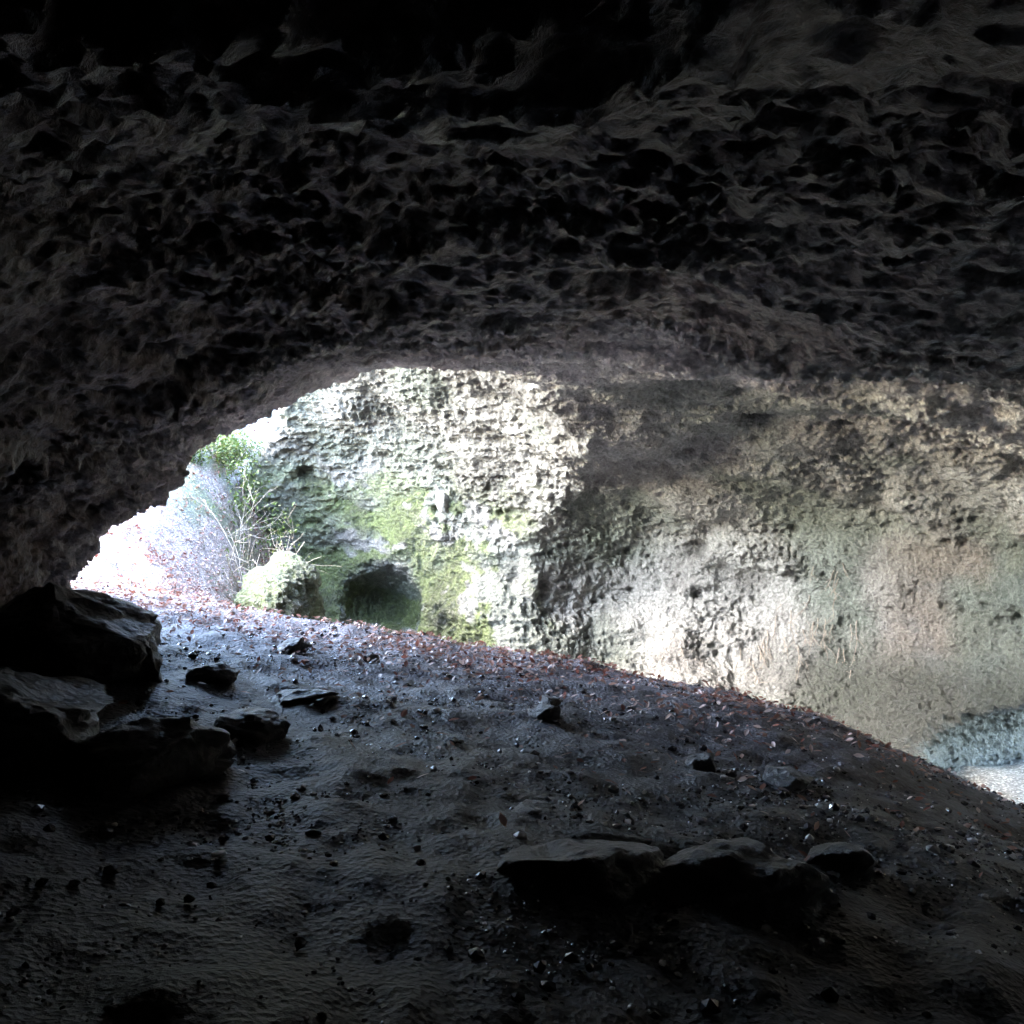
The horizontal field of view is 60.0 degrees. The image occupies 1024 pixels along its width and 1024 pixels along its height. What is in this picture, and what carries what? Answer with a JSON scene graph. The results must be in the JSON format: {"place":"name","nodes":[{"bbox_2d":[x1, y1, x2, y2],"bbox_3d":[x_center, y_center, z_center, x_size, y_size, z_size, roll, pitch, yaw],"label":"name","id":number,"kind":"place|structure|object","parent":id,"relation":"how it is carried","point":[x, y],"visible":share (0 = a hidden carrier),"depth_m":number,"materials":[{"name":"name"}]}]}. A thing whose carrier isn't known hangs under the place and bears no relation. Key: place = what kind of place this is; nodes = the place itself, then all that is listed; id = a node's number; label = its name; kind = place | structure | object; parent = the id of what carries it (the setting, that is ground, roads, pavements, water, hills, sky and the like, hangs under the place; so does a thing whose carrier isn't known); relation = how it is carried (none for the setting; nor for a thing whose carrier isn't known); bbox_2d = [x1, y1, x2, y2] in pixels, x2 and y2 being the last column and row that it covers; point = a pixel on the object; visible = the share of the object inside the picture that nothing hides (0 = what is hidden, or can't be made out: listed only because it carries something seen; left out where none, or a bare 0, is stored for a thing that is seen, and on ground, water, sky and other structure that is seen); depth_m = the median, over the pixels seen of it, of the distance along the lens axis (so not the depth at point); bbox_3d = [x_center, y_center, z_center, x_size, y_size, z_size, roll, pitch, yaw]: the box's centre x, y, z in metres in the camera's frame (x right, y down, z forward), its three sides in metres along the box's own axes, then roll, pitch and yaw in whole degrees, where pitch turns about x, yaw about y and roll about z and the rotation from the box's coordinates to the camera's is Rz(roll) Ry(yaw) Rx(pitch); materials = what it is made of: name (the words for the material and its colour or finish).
{"place":"outdoors","nodes":[
{"label":"outdoors","id":0,"kind":"place"},
{"bbox_2d":[0,0,1023,773],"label":"cave","id":1,"kind":"structure","parent":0,"point":[640,336],"depth_m":7.07,"materials":[{"name":"stone"}]},
{"bbox_2d":[435,488,449,512],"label":"pale boulder","id":2,"kind":"object","parent":1,"relation":"on","point":[442,498],"visible":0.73,"depth_m":23.23,"materials":[{"name":"stone"}]},
{"bbox_2d":[656,564,863,681],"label":"hanging roots","id":3,"kind":"object","parent":1,"relation":"hanging from","point":[855,614],"visible":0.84,"depth_m":21.93,"materials":[{"name":"beige plant"}]},
{"bbox_2d":[0,409,1023,1023],"bbox_3d":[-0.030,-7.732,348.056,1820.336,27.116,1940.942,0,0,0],"label":"ground","id":4,"kind":"structure","parent":0,"point":[276,889],"depth_m":5.23,"materials":[{"name":"soil"}]},
{"bbox_2d":[0,667,113,779],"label":"boulder","id":5,"kind":"object","parent":4,"relation":"on","point":[43,719],"visible":0.76,"depth_m":6.00,"materials":[{"name":"stone"}]},
{"bbox_2d":[0,582,162,683],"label":"boulder","id":6,"kind":"object","parent":4,"relation":"on","point":[50,629],"visible":0.8,"depth_m":7.99,"materials":[{"name":"stone"}]},
{"bbox_2d":[60,717,236,801],"bbox_3d":[-2.611,1.740,6.217,0.933,0.651,1.254,0,0,30],"label":"boulder","id":7,"kind":"object","parent":4,"relation":"on","point":[138,758],"visible":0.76,"depth_m":5.89,"materials":[{"name":"stone"}]},
{"bbox_2d":[185,661,237,683],"bbox_3d":[-2.981,1.627,8.886,0.497,0.274,0.470,0,0,0],"label":"boulder","id":8,"kind":"object","parent":4,"relation":"on","point":[221,672],"visible":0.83,"depth_m":8.71,"materials":[{"name":"stone"}]},
{"bbox_2d":[190,434,233,470],"bbox_3d":[-8.187,-1.698,22.392,1.853,1.679,1.684,0,0,13],"label":"shrub","id":9,"kind":"object","parent":4,"relation":"on","point":[204,449],"visible":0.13,"depth_m":22.54,"materials":[{"name":"green plant"}]},
{"bbox_2d":[205,427,266,486],"bbox_3d":[-7.404,-1.607,23.507,2.030,1.947,2.353,0,0,0],"label":"shrub","id":10,"kind":"object","parent":4,"relation":"on","point":[238,451],"visible":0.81,"depth_m":23.35,"materials":[{"name":"green plant"}]},
{"bbox_2d":[223,429,252,459],"bbox_3d":[-8.846,-2.888,25.370,3.244,3.551,2.969,0,0,0],"label":"shrub","id":11,"kind":"object","parent":4,"relation":"on","point":[234,435],"visible":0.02,"depth_m":24.77,"materials":[{"name":"green plant"}]},
{"bbox_2d":[213,706,290,746],"bbox_3d":[-2.176,1.854,7.285,0.673,0.449,0.577,0,0,12],"label":"boulder","id":12,"kind":"object","parent":4,"relation":"on","point":[257,726],"visible":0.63,"depth_m":7.13,"materials":[{"name":"stone"}]},
{"bbox_2d":[205,448,299,563],"bbox_3d":[-6.751,-0.165,22.582,2.757,3.048,2.488,0,0,0],"label":"shrub","id":13,"kind":"object","parent":4,"relation":"on","point":[239,504],"visible":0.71,"depth_m":22.52,"materials":[{"name":"green plant"}]},
{"bbox_2d":[178,493,339,599],"bbox_3d":[-6.197,0.919,20.122,3.663,2.742,3.826,0,0,32],"label":"shrub","id":14,"kind":"object","parent":4,"relation":"on","point":[241,573],"visible":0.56,"depth_m":20.25,"materials":[{"name":"beige plant"}]},
{"bbox_2d":[277,637,312,653],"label":"boulder","id":15,"kind":"object","parent":4,"relation":"on","point":[293,645],"visible":0.77,"depth_m":10.89,"materials":[{"name":"stone"}]},
{"bbox_2d":[271,689,338,706],"bbox_3d":[-2.054,1.862,8.716,0.672,0.245,0.476,0,0,0],"label":"boulder","id":16,"kind":"object","parent":4,"relation":"on","point":[300,696],"visible":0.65,"depth_m":8.61,"materials":[{"name":"stone"}]},
{"bbox_2d":[361,654,379,662],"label":"boulder","id":17,"kind":"object","parent":4,"relation":"on","point":[372,656],"visible":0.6,"depth_m":10.93,"materials":[{"name":"stone"}]},
{"bbox_2d":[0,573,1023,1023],"bbox_3d":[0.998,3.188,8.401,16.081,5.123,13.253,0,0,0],"label":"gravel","id":18,"kind":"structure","parent":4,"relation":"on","point":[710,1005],"depth_m":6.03,"materials":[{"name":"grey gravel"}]},
{"bbox_2d":[511,799,551,814],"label":"boulder","id":19,"kind":"object","parent":4,"relation":"on","point":[528,806],"visible":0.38,"depth_m":6.18,"materials":[{"name":"stone"}]},
{"bbox_2d":[527,703,560,719],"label":"boulder","id":20,"kind":"object","parent":4,"relation":"on","point":[541,711],"visible":0.9,"depth_m":9.06,"materials":[{"name":"stone"}]},
{"bbox_2d":[70,418,1023,877],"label":"leaf litter","id":21,"kind":"object","parent":4,"relation":"on","point":[404,652],"visible":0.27,"depth_m":12.01,"materials":[{"name":"brown plant"}]},
{"bbox_2d":[540,695,560,705],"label":"boulder","id":22,"kind":"object","parent":4,"relation":"on","point":[551,700],"visible":0.62,"depth_m":9.86,"materials":[{"name":"stone"}]},
{"bbox_2d":[496,839,668,909],"bbox_3d":[0.424,2.154,5.188,1.063,0.447,0.785,0,0,0],"label":"boulder","id":23,"kind":"object","parent":4,"relation":"on","point":[610,874],"visible":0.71,"depth_m":4.96,"materials":[{"name":"stone"}]},
{"bbox_2d":[685,753,715,772],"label":"boulder","id":24,"kind":"object","parent":4,"relation":"on","point":[703,762],"visible":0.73,"depth_m":8.08,"materials":[{"name":"stone"}]},
{"bbox_2d":[653,837,839,921],"bbox_3d":[1.245,2.243,5.266,1.343,0.518,0.898,0,0,0],"label":"boulder","id":25,"kind":"object","parent":4,"relation":"on","point":[746,879],"visible":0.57,"depth_m":5.06,"materials":[{"name":"stone"}]},
{"bbox_2d":[762,765,815,791],"bbox_3d":[2.511,2.448,8.096,0.418,0.222,0.596,0,0,35],"label":"boulder","id":26,"kind":"object","parent":4,"relation":"on","point":[788,778],"visible":0.77,"depth_m":7.98,"materials":[{"name":"stone"}]},
{"bbox_2d":[805,841,875,881],"bbox_3d":[2.209,2.366,5.915,0.412,0.335,0.487,0,0,36],"label":"boulder","id":27,"kind":"object","parent":4,"relation":"on","point":[851,862],"visible":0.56,"depth_m":5.79,"materials":[{"name":"stone"}]}
]}

